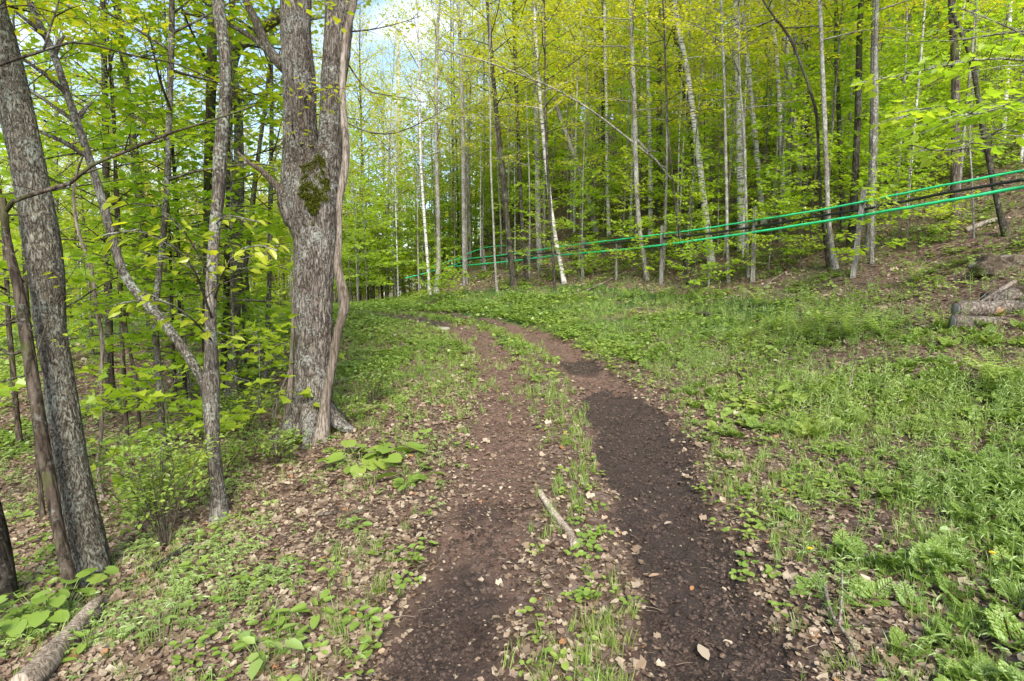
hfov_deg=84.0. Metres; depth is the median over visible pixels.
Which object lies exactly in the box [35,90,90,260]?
tree
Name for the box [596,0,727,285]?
tree
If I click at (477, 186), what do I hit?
sapling
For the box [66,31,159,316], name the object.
tree
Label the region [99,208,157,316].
young maple
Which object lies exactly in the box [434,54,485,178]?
tree
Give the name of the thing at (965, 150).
sapling
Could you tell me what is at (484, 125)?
sapling
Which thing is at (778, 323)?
fern
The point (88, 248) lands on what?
young maple
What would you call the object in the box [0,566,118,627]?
broad leaved plant
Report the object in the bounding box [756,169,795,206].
maple sapling
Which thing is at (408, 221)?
young maple
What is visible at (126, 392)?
maple sapling
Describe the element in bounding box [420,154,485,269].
young maple
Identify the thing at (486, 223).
young maple
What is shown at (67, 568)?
dead tree
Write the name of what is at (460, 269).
maple sapling
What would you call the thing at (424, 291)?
maple sapling
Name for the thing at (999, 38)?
young maple
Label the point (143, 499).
shrub
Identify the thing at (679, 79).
young maple
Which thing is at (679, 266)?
maple sapling
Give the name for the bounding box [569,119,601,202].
young maple
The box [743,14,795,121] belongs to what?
young maple
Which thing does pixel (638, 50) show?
tree
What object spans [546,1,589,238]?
sapling
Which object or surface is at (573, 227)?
young maple
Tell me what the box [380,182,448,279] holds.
young maple
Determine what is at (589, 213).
young maple
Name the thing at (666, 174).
sapling
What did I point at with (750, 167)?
maple sapling
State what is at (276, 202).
tree
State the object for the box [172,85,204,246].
tree
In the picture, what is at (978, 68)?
sapling
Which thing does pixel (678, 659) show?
mud clods
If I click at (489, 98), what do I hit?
tree
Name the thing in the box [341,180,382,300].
young maple
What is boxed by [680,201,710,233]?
maple sapling
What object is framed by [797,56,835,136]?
young maple
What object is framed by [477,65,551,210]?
young maple
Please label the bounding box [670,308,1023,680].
feathery herbs
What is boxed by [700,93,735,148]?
young maple
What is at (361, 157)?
young maple
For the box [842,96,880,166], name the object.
young maple
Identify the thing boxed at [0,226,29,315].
young maple
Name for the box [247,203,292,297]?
young maple
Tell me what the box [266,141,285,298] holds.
sapling
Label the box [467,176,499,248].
young maple
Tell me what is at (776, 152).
sapling
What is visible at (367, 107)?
tree
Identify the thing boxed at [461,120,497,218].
young maple
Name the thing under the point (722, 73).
birch tree
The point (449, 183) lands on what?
sapling
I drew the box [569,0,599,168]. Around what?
sapling
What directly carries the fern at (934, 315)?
on the ground at (690, 548)
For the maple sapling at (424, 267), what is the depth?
21.26 m
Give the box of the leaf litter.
[0,94,1023,680]
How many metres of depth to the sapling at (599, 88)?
29.41 m
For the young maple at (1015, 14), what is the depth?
22.48 m
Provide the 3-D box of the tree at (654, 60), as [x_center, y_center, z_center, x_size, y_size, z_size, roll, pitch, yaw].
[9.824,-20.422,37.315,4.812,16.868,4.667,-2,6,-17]
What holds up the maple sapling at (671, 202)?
on the ground at (690, 548)
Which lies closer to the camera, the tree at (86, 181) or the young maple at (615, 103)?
the young maple at (615, 103)
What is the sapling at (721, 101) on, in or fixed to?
on the ground at (690, 548)
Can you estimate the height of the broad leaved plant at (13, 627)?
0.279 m
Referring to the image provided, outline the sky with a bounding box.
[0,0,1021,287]
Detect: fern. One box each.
[686,284,718,298]
[726,324,757,337]
[737,285,772,305]
[765,310,795,330]
[779,310,829,337]
[793,295,853,329]
[826,308,888,337]
[849,306,922,337]
[893,255,933,281]
[910,301,967,328]
[946,347,1023,389]
[961,346,1023,385]
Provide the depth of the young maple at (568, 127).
34.50 m
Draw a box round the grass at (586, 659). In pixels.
[0,87,1023,680]
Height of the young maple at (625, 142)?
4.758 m
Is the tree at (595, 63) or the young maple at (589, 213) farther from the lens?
the tree at (595, 63)
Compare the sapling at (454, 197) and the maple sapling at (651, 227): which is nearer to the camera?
the maple sapling at (651, 227)
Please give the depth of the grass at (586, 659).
6.19 m
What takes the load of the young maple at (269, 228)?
on the ground at (690, 548)
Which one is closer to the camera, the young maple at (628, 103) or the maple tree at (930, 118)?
the maple tree at (930, 118)
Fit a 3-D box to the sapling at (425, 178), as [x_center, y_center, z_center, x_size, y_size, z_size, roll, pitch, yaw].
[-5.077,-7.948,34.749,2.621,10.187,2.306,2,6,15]
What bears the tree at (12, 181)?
on the ground at (690, 548)
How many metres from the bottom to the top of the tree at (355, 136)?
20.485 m
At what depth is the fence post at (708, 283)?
16.88 m
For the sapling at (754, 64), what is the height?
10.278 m
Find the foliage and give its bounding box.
[0,0,1023,321]
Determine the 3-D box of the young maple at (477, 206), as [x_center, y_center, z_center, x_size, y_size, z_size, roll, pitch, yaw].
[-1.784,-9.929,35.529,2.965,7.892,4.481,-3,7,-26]
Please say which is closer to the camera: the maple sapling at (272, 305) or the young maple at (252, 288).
the maple sapling at (272, 305)
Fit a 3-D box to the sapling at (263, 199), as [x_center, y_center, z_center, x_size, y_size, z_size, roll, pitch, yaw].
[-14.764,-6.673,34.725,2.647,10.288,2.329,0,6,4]
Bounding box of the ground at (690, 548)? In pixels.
[0,52,1023,680]
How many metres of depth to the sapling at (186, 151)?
30.37 m
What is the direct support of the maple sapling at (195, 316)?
on the ground at (690, 548)
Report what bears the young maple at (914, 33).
on the ground at (690, 548)
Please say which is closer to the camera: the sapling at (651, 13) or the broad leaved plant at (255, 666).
the broad leaved plant at (255, 666)
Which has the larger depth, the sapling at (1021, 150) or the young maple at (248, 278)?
the young maple at (248, 278)
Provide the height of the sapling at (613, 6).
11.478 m
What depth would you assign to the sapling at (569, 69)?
29.91 m
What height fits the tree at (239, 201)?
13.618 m
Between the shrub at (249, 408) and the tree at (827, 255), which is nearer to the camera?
the shrub at (249, 408)
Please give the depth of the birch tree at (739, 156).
19.02 m
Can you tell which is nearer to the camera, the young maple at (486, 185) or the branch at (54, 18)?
the branch at (54, 18)
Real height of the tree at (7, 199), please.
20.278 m
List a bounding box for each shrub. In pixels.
[86,417,224,548]
[199,436,259,477]
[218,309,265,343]
[220,380,276,440]
[233,420,309,464]
[331,392,375,424]
[350,355,396,405]
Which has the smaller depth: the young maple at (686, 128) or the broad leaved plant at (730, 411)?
the broad leaved plant at (730, 411)
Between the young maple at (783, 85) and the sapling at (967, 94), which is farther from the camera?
the young maple at (783, 85)
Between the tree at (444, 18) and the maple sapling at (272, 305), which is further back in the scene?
the tree at (444, 18)
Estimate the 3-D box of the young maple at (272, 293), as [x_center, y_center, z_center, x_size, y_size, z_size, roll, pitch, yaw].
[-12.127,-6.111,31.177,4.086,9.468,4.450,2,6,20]
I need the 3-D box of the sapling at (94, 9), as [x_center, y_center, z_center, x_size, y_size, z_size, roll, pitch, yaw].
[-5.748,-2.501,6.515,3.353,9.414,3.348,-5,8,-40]
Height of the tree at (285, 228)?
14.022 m
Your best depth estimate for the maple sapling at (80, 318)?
13.93 m
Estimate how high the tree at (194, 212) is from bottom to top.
17.020 m
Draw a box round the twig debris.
[2,187,1023,680]
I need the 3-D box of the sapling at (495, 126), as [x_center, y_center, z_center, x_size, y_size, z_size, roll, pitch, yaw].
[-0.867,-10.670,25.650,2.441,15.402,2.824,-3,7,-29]
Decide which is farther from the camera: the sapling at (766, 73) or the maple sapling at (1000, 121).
the sapling at (766, 73)
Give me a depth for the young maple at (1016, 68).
20.78 m
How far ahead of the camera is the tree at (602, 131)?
28.32 m
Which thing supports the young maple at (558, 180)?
on the ground at (690, 548)
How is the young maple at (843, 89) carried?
on the ground at (690, 548)
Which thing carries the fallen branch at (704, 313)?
on the ground at (690, 548)
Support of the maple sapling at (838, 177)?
on the ground at (690, 548)
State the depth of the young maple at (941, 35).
31.51 m
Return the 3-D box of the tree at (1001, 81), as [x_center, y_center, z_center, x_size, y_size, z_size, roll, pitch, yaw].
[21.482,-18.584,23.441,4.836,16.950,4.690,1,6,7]
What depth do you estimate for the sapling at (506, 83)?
37.01 m
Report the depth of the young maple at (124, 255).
31.87 m
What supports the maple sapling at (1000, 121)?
on the ground at (690, 548)
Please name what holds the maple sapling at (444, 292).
on the ground at (690, 548)
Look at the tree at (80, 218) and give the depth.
41.10 m
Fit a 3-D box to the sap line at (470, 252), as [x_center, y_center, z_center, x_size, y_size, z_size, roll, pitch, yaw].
[-2.303,-4.075,28.025,5.002,1.152,0.087,2,6,22]
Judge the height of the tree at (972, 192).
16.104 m
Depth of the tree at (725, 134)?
16.46 m
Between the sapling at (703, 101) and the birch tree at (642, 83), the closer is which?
the sapling at (703, 101)
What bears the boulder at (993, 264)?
on the ground at (690, 548)
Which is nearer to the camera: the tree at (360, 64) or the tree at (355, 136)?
the tree at (360, 64)
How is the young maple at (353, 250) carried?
on the ground at (690, 548)
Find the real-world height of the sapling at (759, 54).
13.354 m
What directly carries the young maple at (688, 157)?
on the ground at (690, 548)
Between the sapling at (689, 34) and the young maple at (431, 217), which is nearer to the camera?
the sapling at (689, 34)
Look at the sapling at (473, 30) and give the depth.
25.13 m
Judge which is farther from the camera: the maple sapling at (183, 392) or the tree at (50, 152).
the tree at (50, 152)
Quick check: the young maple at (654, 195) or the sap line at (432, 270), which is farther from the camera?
the sap line at (432, 270)
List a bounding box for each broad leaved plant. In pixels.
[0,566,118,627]
[0,601,69,642]
[126,603,190,648]
[233,623,307,680]
[317,439,403,478]
[362,439,427,458]
[376,460,444,486]
[721,397,771,414]
[772,376,835,401]
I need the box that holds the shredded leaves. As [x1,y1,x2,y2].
[337,312,776,680]
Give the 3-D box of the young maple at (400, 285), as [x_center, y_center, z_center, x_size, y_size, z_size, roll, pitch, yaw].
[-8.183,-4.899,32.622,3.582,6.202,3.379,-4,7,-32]
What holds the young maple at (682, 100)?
on the ground at (690, 548)
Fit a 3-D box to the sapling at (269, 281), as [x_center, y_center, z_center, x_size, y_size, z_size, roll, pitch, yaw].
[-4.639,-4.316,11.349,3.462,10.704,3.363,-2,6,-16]
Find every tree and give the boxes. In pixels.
[0,0,111,586]
[0,0,113,612]
[0,0,155,230]
[0,90,59,252]
[0,105,255,605]
[0,131,20,263]
[9,40,94,317]
[13,0,355,522]
[14,0,261,355]
[25,0,199,403]
[25,6,129,314]
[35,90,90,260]
[57,0,282,460]
[58,78,125,317]
[58,147,101,317]
[64,109,110,286]
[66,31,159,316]
[88,56,162,314]
[102,2,323,390]
[107,0,374,397]
[110,63,175,239]
[111,108,162,257]
[118,12,201,309]
[122,58,202,280]
[133,0,376,399]
[149,97,223,310]
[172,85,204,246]
[175,73,244,248]
[177,0,460,455]
[180,75,262,265]
[195,48,282,307]
[245,115,292,300]
[258,27,286,228]
[261,116,284,299]
[311,23,351,126]
[312,0,357,444]
[312,0,377,303]
[317,54,369,246]
[342,0,403,300]
[342,0,409,299]
[347,0,431,297]
[349,102,400,297]
[352,53,420,298]
[367,0,479,295]
[381,89,416,295]
[384,0,477,292]
[387,50,444,290]
[391,125,433,290]
[393,32,405,294]
[400,0,493,262]
[411,0,494,257]
[411,44,460,274]
[414,0,503,285]
[416,0,522,266]
[422,29,466,263]
[432,0,701,280]
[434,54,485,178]
[441,0,553,291]
[445,0,558,289]
[445,118,474,245]
[451,24,499,242]
[452,0,511,231]
[454,0,569,282]
[457,0,567,231]
[477,0,591,283]
[493,0,577,267]
[493,0,605,290]
[501,0,588,221]
[504,0,598,234]
[520,1,594,152]
[523,1,588,89]
[526,0,616,220]
[542,0,661,213]
[553,1,627,164]
[554,0,610,231]
[559,0,649,237]
[563,0,618,146]
[584,0,708,206]
[592,0,691,138]
[596,0,679,238]
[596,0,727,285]
[600,1,657,232]
[608,1,713,190]
[631,4,687,130]
[632,0,710,209]
[634,0,743,265]
[640,10,666,168]
[650,0,795,282]
[662,0,709,144]
[664,0,846,277]
[669,0,761,155]
[670,0,801,251]
[672,0,732,118]
[678,0,735,173]
[684,1,769,177]
[689,0,783,226]
[699,0,843,267]
[741,0,881,195]
[741,0,893,225]
[746,0,793,210]
[758,3,774,132]
[760,0,815,183]
[771,0,916,269]
[776,0,890,233]
[784,0,816,163]
[794,0,928,263]
[845,0,914,245]
[850,0,1023,166]
[863,0,907,251]
[878,5,892,149]
[886,0,946,118]
[924,0,1006,100]
[947,0,961,219]
[948,0,1011,236]
[961,0,1007,89]
[969,0,1023,237]
[1001,1,1012,137]
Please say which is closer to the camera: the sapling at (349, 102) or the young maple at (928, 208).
the young maple at (928, 208)
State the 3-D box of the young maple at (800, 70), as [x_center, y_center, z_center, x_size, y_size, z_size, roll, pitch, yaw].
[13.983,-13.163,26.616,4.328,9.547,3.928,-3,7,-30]
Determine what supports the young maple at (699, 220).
on the ground at (690, 548)
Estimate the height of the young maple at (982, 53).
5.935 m
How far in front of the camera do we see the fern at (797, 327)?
10.14 m
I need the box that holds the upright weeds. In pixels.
[448,143,1023,680]
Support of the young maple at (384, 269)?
on the ground at (690, 548)
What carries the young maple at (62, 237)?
on the ground at (690, 548)
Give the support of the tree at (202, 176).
on the ground at (690, 548)
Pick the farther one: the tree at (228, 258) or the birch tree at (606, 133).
the birch tree at (606, 133)
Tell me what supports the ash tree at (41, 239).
on the ground at (690, 548)
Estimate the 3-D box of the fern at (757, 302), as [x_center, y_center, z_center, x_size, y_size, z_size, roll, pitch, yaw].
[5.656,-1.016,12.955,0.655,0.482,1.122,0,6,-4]
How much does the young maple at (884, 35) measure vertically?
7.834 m
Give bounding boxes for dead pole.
[271,284,294,420]
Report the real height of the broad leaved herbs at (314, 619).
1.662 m
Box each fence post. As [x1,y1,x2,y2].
[483,249,485,269]
[581,237,586,278]
[615,241,618,279]
[660,226,665,283]
[707,226,711,286]
[750,206,757,282]
[850,188,866,277]
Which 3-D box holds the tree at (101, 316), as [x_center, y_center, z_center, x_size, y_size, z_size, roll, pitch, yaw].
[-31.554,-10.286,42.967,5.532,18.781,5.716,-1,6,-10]
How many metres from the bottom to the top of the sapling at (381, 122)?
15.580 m
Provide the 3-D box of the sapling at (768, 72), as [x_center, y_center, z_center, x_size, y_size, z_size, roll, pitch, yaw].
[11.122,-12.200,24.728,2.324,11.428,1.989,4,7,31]
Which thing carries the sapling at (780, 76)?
on the ground at (690, 548)
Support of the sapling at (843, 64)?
on the ground at (690, 548)
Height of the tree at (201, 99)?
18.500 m
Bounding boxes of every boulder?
[968,254,1023,276]
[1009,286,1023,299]
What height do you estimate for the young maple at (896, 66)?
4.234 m
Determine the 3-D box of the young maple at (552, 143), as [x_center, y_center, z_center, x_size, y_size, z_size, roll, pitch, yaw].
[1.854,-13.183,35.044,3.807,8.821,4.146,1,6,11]
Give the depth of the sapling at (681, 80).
20.47 m
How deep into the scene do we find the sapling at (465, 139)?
32.43 m
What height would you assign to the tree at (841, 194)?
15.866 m
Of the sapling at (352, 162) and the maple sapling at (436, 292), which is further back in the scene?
the sapling at (352, 162)
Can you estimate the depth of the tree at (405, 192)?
48.23 m
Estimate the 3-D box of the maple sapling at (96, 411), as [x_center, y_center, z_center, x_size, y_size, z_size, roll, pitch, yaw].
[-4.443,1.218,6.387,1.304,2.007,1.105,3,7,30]
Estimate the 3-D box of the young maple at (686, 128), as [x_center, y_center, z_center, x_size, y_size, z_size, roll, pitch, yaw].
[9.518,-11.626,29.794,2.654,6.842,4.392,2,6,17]
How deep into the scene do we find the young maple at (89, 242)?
34.01 m
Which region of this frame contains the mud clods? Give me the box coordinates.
[323,350,815,680]
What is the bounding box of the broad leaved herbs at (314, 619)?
[0,339,1023,672]
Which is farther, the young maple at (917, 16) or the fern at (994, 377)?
the young maple at (917, 16)
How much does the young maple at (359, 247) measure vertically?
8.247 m
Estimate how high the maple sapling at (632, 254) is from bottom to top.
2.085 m
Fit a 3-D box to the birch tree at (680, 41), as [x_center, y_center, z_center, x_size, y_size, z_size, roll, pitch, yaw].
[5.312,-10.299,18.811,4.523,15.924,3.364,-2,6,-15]
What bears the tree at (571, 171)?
on the ground at (690, 548)
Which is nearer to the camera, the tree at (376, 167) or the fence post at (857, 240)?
the fence post at (857, 240)
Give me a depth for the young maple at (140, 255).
31.48 m
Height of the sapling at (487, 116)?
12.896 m
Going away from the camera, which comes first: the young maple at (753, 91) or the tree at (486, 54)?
the young maple at (753, 91)
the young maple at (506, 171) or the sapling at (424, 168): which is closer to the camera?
the sapling at (424, 168)
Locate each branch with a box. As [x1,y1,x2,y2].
[0,0,213,79]
[148,535,202,571]
[333,372,392,384]
[395,563,426,583]
[586,278,612,290]
[684,311,712,316]
[800,391,839,408]
[823,570,860,666]
[964,217,997,232]
[980,279,1016,300]
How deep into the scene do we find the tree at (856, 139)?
15.24 m
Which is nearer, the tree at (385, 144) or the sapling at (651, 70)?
the sapling at (651, 70)
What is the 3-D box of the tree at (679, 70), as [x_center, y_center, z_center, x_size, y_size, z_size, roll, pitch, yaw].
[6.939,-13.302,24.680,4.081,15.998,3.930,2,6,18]
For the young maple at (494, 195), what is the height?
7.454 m
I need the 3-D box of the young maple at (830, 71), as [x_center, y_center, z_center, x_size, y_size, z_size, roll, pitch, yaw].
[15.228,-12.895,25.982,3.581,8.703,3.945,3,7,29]
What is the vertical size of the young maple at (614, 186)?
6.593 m
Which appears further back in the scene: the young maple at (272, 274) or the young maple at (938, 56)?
the young maple at (272, 274)
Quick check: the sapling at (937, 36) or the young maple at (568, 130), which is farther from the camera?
the young maple at (568, 130)
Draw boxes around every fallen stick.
[318,508,365,515]
[537,489,580,549]
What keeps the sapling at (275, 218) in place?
on the ground at (690, 548)
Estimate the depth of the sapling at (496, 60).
33.87 m
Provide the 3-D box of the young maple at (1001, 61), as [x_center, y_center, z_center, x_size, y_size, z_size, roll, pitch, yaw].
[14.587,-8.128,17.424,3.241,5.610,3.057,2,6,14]
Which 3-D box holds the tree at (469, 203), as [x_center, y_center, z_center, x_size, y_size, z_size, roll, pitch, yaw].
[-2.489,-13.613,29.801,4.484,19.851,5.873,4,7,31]
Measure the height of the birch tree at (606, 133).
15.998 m
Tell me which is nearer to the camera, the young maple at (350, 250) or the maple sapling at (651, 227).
the maple sapling at (651, 227)
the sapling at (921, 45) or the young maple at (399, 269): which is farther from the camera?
the young maple at (399, 269)
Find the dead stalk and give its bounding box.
[849,331,859,384]
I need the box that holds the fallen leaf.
[697,644,709,659]
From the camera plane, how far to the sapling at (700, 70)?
31.47 m
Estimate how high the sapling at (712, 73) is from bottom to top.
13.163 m
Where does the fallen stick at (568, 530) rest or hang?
on the ground at (690, 548)
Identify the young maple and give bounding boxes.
[0,0,220,411]
[0,1,176,357]
[0,107,99,323]
[0,211,21,312]
[0,221,29,324]
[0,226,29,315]
[12,194,76,307]
[59,197,100,316]
[59,202,84,315]
[60,197,115,318]
[61,215,101,312]
[64,46,291,415]
[81,205,102,295]
[98,189,155,315]
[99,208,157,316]
[101,0,345,385]
[113,0,366,413]
[113,209,176,307]
[163,207,222,308]
[190,215,221,300]
[221,225,262,302]
[222,217,286,295]
[244,199,288,299]
[246,188,276,299]
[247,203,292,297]
[249,144,293,295]
[258,211,292,292]
[292,190,372,302]
[334,120,408,302]
[334,129,388,282]
[334,168,397,302]
[334,197,363,296]
[335,181,369,300]
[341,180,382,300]
[342,175,367,295]
[342,181,402,299]
[342,195,380,300]
[344,161,408,300]
[344,202,402,295]
[351,163,441,298]
[353,179,409,295]
[355,166,413,297]
[373,99,459,279]
[373,178,434,294]
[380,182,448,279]
[382,123,461,270]
[384,222,430,290]
[397,169,452,276]
[402,156,484,273]
[404,211,434,286]
[405,155,486,274]
[409,155,461,265]
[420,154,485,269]
[440,154,481,244]
[445,123,502,249]
[446,103,497,237]
[459,114,507,239]
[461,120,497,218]
[467,99,547,241]
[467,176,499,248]
[470,109,515,235]
[470,122,513,232]
[471,193,505,255]
[473,76,542,210]
[473,119,513,225]
[474,133,516,222]
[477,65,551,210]
[483,78,551,212]
[491,32,596,259]
[494,43,562,192]
[496,69,562,218]
[507,160,573,285]
[509,98,579,224]
[510,49,569,189]
[524,90,566,193]
[532,50,597,188]
[550,38,600,191]
[550,95,622,234]
[552,38,600,162]
[554,167,607,281]
[568,178,604,237]
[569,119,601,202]
[581,7,689,263]
[588,16,646,168]
[592,149,647,255]
[595,119,645,213]
[599,132,672,277]
[600,0,689,214]
[608,45,665,148]
[608,106,654,180]
[611,113,664,206]
[612,37,691,215]
[621,66,676,172]
[630,47,702,158]
[641,0,765,224]
[652,138,733,273]
[662,13,706,145]
[663,20,719,148]
[664,83,764,267]
[668,0,757,202]
[668,149,736,253]
[669,57,717,174]
[686,51,778,219]
[700,25,781,142]
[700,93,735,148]
[709,122,760,233]
[715,25,775,141]
[716,45,787,152]
[727,7,803,183]
[728,162,812,277]
[734,13,788,124]
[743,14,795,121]
[749,0,933,234]
[750,4,893,236]
[763,6,854,148]
[764,35,810,120]
[766,0,892,185]
[767,96,846,269]
[770,11,851,123]
[771,3,816,120]
[782,70,867,210]
[792,81,853,175]
[797,2,882,153]
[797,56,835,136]
[799,0,898,150]
[800,7,885,129]
[810,0,965,168]
[820,4,944,194]
[831,0,926,134]
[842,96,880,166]
[849,2,950,192]
[849,77,980,248]
[849,88,918,214]
[878,0,992,137]
[878,11,950,147]
[887,0,963,86]
[887,0,995,131]
[887,37,920,104]
[892,0,1019,128]
[902,75,978,171]
[909,0,1023,157]
[914,54,991,167]
[921,0,1002,90]
[925,8,967,75]
[929,0,1023,152]
[939,5,1023,118]
[960,29,1020,126]
[970,1,1023,148]
[976,6,1023,80]
[982,3,1023,87]
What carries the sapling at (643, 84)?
on the ground at (690, 548)
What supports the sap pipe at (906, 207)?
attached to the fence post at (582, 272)
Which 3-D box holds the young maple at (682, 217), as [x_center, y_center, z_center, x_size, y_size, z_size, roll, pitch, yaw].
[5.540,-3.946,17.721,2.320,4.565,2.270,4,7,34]
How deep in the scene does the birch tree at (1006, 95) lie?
18.72 m
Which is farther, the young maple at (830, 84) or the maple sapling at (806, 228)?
the young maple at (830, 84)
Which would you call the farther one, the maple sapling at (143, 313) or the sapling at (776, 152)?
the sapling at (776, 152)
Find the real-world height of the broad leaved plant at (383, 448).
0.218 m
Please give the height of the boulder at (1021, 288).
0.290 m
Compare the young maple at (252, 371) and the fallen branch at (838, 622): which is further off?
the young maple at (252, 371)
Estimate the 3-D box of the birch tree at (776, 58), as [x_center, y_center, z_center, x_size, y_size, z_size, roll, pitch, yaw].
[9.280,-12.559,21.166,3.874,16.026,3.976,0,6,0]
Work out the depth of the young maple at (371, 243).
34.72 m
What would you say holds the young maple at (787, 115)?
on the ground at (690, 548)
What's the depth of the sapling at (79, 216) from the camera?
31.51 m
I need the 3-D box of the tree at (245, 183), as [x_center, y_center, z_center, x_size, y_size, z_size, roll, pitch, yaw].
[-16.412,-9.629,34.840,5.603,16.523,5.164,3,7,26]
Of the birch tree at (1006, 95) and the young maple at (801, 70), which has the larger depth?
the young maple at (801, 70)
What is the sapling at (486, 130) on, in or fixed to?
on the ground at (690, 548)
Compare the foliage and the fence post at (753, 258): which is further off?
the foliage
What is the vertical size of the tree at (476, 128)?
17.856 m
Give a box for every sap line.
[405,259,468,278]
[421,245,505,269]
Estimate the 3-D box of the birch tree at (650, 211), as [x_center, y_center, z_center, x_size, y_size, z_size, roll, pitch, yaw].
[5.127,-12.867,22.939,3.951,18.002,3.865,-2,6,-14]
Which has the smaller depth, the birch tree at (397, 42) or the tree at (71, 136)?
the tree at (71, 136)
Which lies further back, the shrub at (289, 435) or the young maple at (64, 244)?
the young maple at (64, 244)
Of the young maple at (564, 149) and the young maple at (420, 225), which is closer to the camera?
the young maple at (564, 149)
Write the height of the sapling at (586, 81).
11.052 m
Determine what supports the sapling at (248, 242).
on the ground at (690, 548)
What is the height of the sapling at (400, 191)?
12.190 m
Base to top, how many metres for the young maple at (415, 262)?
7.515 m
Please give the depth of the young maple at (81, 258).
32.66 m
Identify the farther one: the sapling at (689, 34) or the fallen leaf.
the sapling at (689, 34)
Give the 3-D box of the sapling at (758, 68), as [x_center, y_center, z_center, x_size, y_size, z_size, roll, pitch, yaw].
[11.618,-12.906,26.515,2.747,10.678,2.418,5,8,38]
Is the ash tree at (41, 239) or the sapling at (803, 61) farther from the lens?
the sapling at (803, 61)
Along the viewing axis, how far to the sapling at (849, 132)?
19.65 m
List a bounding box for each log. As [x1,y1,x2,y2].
[9,595,103,680]
[948,314,1005,329]
[951,300,1023,316]
[979,287,1023,300]
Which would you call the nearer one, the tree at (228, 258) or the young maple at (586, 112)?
the tree at (228, 258)
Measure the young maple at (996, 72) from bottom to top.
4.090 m
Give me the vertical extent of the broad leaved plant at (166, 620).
0.280 m
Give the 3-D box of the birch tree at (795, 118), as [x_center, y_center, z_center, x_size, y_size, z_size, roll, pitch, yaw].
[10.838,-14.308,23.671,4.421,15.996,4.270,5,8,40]
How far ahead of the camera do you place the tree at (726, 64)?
27.84 m
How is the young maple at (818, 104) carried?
on the ground at (690, 548)
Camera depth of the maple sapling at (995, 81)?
20.86 m
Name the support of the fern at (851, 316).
on the ground at (690, 548)
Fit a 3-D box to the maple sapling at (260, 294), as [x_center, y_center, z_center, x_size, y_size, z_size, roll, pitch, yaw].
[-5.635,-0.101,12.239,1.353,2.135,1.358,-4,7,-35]
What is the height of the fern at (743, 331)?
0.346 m
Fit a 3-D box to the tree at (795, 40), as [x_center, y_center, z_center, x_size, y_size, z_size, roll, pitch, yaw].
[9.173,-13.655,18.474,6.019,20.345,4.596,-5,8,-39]
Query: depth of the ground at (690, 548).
6.82 m
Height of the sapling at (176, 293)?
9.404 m
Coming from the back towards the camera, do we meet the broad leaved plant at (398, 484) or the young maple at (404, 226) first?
the young maple at (404, 226)
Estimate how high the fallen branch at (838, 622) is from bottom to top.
0.228 m
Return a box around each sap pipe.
[455,185,1023,266]
[457,178,1023,262]
[459,169,1023,259]
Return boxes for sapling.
[0,0,199,517]
[0,0,216,444]
[0,0,233,445]
[0,13,120,448]
[0,164,31,314]
[0,291,35,347]
[0,303,36,360]
[31,293,99,346]
[41,0,283,404]
[49,56,101,320]
[60,0,280,397]
[60,138,99,314]
[66,157,156,499]
[67,283,86,330]
[75,359,190,509]
[87,113,129,233]
[87,118,128,283]
[90,364,257,503]
[133,313,201,391]
[137,275,197,342]
[149,149,168,247]
[151,353,237,441]
[161,26,203,306]
[161,290,201,326]
[163,0,363,383]
[163,122,202,298]
[180,0,318,340]
[187,274,245,331]
[189,314,319,449]
[217,286,284,368]
[245,143,285,299]
[245,290,290,370]
[248,299,286,342]
[258,129,282,299]
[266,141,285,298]
[313,44,322,116]
[342,126,376,301]
[344,67,369,301]
[346,55,386,297]
[346,81,378,299]
[347,48,387,298]
[353,111,381,292]
[363,45,399,214]
[366,82,413,296]
[367,61,416,295]
[376,69,419,291]
[388,54,439,290]
[390,131,411,291]
[402,82,448,289]
[405,85,449,284]
[405,126,445,223]
[406,32,452,272]
[408,130,435,286]
[416,244,450,302]
[416,261,441,294]
[418,72,451,260]
[424,75,449,270]
[428,266,459,299]
[430,119,465,263]
[432,83,475,273]
[432,255,468,288]
[434,264,462,294]
[437,0,496,285]
[442,42,485,257]
[443,73,493,267]
[452,29,503,262]
[460,0,519,268]
[464,1,513,270]
[473,47,499,215]
[475,5,510,220]
[483,1,531,268]
[489,28,538,259]
[492,1,552,277]
[496,22,522,196]
[511,0,566,250]
[525,0,581,239]
[525,6,570,228]
[542,0,576,179]
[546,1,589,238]
[557,9,594,146]
[559,10,611,258]
[566,2,616,225]
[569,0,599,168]
[572,235,594,257]
[577,244,608,278]
[578,1,625,205]
[580,0,623,89]
[580,0,640,240]
[581,0,632,205]
[595,0,652,223]
[597,0,658,237]
[618,0,709,272]
[622,2,668,187]
[624,232,659,283]
[627,7,670,112]
[637,0,691,230]
[644,209,682,248]
[646,0,717,253]
[651,0,720,230]
[656,218,685,259]
[658,0,731,248]
[660,0,717,223]
[660,197,685,226]
[665,1,736,266]
[666,238,718,290]
[678,6,724,106]
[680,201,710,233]
[680,238,715,290]
[681,18,729,134]
[684,0,724,131]
[685,0,743,203]
[690,0,733,184]
[699,243,742,282]
[705,0,773,257]
[708,2,740,170]
[710,5,769,211]
[711,0,782,258]
[719,0,755,184]
[733,0,793,183]
[736,0,819,241]
[740,2,783,174]
[740,4,760,99]
[742,1,780,176]
[746,1,794,162]
[747,166,767,198]
[749,0,774,146]
[749,0,793,208]
[755,7,782,145]
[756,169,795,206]
[759,8,801,170]
[765,0,833,231]
[766,11,807,129]
[774,0,840,206]
[775,190,822,265]
[799,0,898,246]
[805,0,884,131]
[822,154,861,204]
[824,0,890,194]
[830,180,911,282]
[841,173,899,241]
[847,0,932,201]
[878,0,947,205]
[889,168,954,231]
[911,0,946,136]
[937,0,1005,188]
[941,132,985,175]
[947,0,965,155]
[961,116,1020,163]
[964,0,1014,157]
[971,10,985,133]
[979,72,1020,114]
[1016,4,1023,162]

